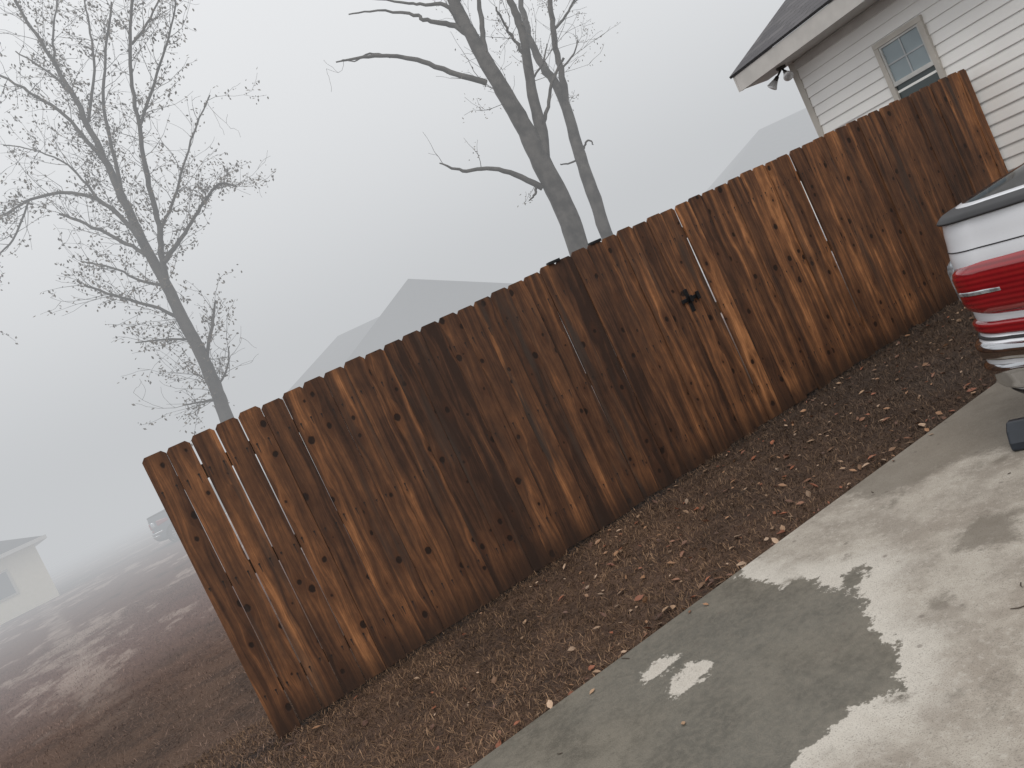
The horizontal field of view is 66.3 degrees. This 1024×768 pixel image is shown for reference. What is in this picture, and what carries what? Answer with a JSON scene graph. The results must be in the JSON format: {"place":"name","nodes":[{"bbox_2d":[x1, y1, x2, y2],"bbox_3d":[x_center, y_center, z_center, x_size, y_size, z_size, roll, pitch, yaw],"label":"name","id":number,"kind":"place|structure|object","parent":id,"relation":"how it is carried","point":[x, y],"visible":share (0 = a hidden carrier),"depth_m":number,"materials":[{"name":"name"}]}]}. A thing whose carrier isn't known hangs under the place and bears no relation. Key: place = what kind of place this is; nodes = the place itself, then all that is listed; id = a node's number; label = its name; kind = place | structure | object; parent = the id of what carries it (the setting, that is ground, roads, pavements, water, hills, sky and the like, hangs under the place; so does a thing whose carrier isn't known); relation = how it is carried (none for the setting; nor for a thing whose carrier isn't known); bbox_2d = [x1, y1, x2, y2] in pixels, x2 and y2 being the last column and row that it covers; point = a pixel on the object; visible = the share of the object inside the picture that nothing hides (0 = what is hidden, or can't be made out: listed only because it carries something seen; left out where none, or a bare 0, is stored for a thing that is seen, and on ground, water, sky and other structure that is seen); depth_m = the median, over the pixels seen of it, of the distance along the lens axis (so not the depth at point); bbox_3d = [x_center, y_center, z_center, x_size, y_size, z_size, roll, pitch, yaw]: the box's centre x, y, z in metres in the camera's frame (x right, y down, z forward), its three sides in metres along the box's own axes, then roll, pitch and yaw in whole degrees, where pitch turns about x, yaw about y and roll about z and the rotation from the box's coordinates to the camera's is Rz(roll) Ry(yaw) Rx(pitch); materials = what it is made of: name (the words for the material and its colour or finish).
{"place":"outdoors","nodes":[
{"label":"outdoors","id":0,"kind":"place"},
{"bbox_2d":[0,574,315,767],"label":"field grass","id":1,"kind":"structure","parent":0,"point":[76,655],"depth_m":7.96,"materials":[{"name":"brown plant"}]},
{"bbox_2d":[0,0,826,558],"label":"sky","id":2,"kind":"structure","parent":0,"point":[357,206],"materials":[{"name":"grey"}]},
{"bbox_2d":[0,221,995,767],"bbox_3d":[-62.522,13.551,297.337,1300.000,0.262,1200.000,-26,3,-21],"label":"ground","id":3,"kind":"structure","parent":0,"point":[98,579],"depth_m":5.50,"materials":[{"name":"brown soil"}]},
{"bbox_2d":[0,544,58,624],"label":"walls","id":4,"kind":"structure","parent":3,"relation":"on","point":[30,576],"depth_m":29.23,"materials":[{"name":"beige"}]},
{"bbox_2d":[0,569,18,601],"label":"window frames","id":5,"kind":"structure","parent":4,"relation":"attached to","point":[11,581],"depth_m":28.91,"materials":[{"name":"white"}]},
{"bbox_2d":[0,572,15,599],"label":"window panes","id":6,"kind":"object","parent":5,"relation":"attached to","point":[7,589],"visible":1,"depth_m":28.79,"materials":[{"name":"grey glass"}]},
{"bbox_2d":[0,536,39,553],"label":"roof","id":7,"kind":"structure","parent":4,"relation":"on","point":[6,545],"depth_m":29.33,"materials":[{"name":"grey"}]},
{"bbox_2d":[0,534,46,558],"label":"eave fascia","id":8,"kind":"structure","parent":4,"relation":"on","point":[37,541],"depth_m":29.07,"materials":[{"name":"paint"}]},
{"bbox_2d":[0,0,275,445],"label":"sparse leafy tree","id":9,"kind":"object","parent":3,"relation":"on","point":[213,381],"visible":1,"depth_m":15.61,"materials":[{"name":"grey plant"}]},
{"bbox_2d":[146,473,270,541],"bbox_3d":[-11.649,4.542,30.297,4.612,1.724,2.120,-26,3,-15],"label":"parked car","id":10,"kind":"object","parent":3,"relation":"on","point":[161,527],"visible":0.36,"depth_m":29.00,"materials":[{"name":"grey paint"}]},
{"bbox_2d":[326,0,617,353],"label":"forked bare tree","id":11,"kind":"object","parent":3,"relation":"on","point":[534,138],"visible":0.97,"depth_m":13.78,"materials":[{"name":"grey plant"}]},
{"bbox_2d":[142,69,1007,739],"bbox_3d":[1.435,-0.387,6.046,7.775,2.154,0.212,-26,3,-21],"label":"wooden fence","id":12,"kind":"object","parent":3,"relation":"on","point":[462,463],"visible":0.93,"depth_m":5.49,"materials":[{"name":"brown wood"}]},
{"bbox_2d":[268,304,1023,767],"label":"fallen leaves","id":13,"kind":"object","parent":3,"relation":"on","point":[638,597],"depth_m":4.45,"materials":[{"name":"brown plant"}]},
{"bbox_2d":[687,181,817,272],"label":"walls","id":14,"kind":"structure","parent":3,"relation":"on","point":[696,257],"depth_m":47.35,"materials":[{"name":"beige"}]},
{"bbox_2d":[788,62,823,136],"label":"corner posts","id":15,"kind":"object","parent":3,"relation":"on","point":[808,104],"visible":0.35,"depth_m":9.05,"materials":[{"name":"white wood"}]},
{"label":"walls","id":16,"kind":"object","parent":3,"relation":"on","visible":0},
{"bbox_2d":[281,316,379,410],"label":"roof","id":17,"kind":"structure","parent":16,"relation":"on","point":[338,351],"depth_m":44.83,"materials":[{"name":"grey"}]},
{"bbox_2d":[342,279,512,367],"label":"front gable roof","id":18,"kind":"structure","parent":16,"relation":"on","point":[415,305],"depth_m":40.28,"materials":[{"name":"grey"}]},
{"bbox_2d":[470,382,1023,767],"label":"driveway","id":19,"kind":"structure","parent":0,"point":[860,625],"depth_m":2.91,"materials":[{"name":"concrete"}]},
{"bbox_2d":[936,163,1023,392],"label":"parked car","id":20,"kind":"object","parent":19,"relation":"on","point":[983,230],"visible":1,"depth_m":3.21,"materials":[{"name":"white paint"}]},
{"bbox_2d":[1006,417,1023,450],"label":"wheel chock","id":21,"kind":"object","parent":19,"relation":"on","point":[1015,431],"visible":1,"depth_m":3.54,"materials":[{"name":"black rubber"}]},
{"bbox_2d":[680,108,818,225],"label":"roof","id":22,"kind":"structure","parent":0,"point":[775,140],"depth_m":48.28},
{"bbox_3d":[10.755,-3.578,4.948,9.480,0.420,12.860,-26,3,-21],"label":"foundation","id":23,"kind":"object","parent":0,"visible":0},
{"bbox_2d":[794,0,1023,171],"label":"walls","id":24,"kind":"structure","parent":23,"relation":"on","point":[981,42],"depth_m":7.42,"materials":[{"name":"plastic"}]},
{"bbox_2d":[747,0,878,87],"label":"soffit","id":25,"kind":"structure","parent":24,"relation":"attached to","point":[836,26],"depth_m":8.38,"materials":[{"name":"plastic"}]},
{"bbox_2d":[773,64,785,80],"bbox_3d":[3.083,-3.557,8.950,0.137,0.129,0.227,-26,3,-21],"label":"floodlight mount","id":26,"kind":"object","parent":25,"relation":"attached to","point":[780,69],"visible":0.91,"depth_m":8.93,"materials":[{"name":"black metal"}]},
{"bbox_2d":[767,70,793,89],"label":"floodlight bulbs","id":27,"kind":"object","parent":26,"relation":"attached to","point":[787,76],"visible":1,"depth_m":8.82,"materials":[{"name":"white glass"}]},
{"bbox_2d":[793,0,895,69],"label":"frieze board","id":28,"kind":"object","parent":24,"relation":"attached to","point":[872,11],"visible":1,"depth_m":8.30,"materials":[{"name":"paint"}]},
{"bbox_2d":[871,14,946,100],"bbox_3d":[4.035,-3.061,7.837,0.041,1.015,0.590,-26,3,-21],"label":"window frame","id":29,"kind":"object","parent":24,"relation":"attached to","point":[929,44],"visible":0.55,"depth_m":7.64,"materials":[{"name":"white wood"}]},
{"bbox_2d":[878,23,933,86],"bbox_3d":[3.936,-3.276,7.825,0.026,0.432,0.480,-26,3,-21],"label":"window sash","id":30,"kind":"object","parent":29,"relation":"attached to","point":[912,74],"depth_m":7.85,"materials":[{"name":"white wood"}]},
{"bbox_2d":[888,38,923,71],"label":"window muntins","id":31,"kind":"object","parent":30,"relation":"attached to","point":[905,55],"depth_m":7.82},
{"bbox_2d":[882,27,930,80],"bbox_3d":[3.938,-3.289,7.827,0.004,0.410,0.480,-26,3,-21],"label":"pane","id":32,"kind":"object","parent":29,"relation":"attached to","point":[918,58],"visible":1,"depth_m":7.81,"materials":[{"name":"glass"}]},
{"bbox_2d":[896,65,939,98],"bbox_3d":[4.132,-2.881,7.852,0.004,0.495,0.480,-26,3,-21],"label":"pane","id":33,"kind":"object","parent":29,"relation":"attached to","point":[929,80],"visible":0.36,"depth_m":7.84,"materials":[{"name":"glass"}]},
{"bbox_3d":[10.926,-8.735,5.651,5.183,2.612,13.760,-26,3,-21],"label":"roof back","id":34,"kind":"object","parent":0,"visible":0},
{"bbox_2d":[733,0,865,91],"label":"fascia","id":35,"kind":"structure","parent":34,"relation":"attached to","point":[819,22],"depth_m":8.34,"materials":[{"name":"paint"}]},
{"bbox_2d":[729,0,832,78],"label":"roof front","id":36,"kind":"structure","parent":35,"relation":"attached to","point":[789,17],"depth_m":8.86,"materials":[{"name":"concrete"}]}
]}

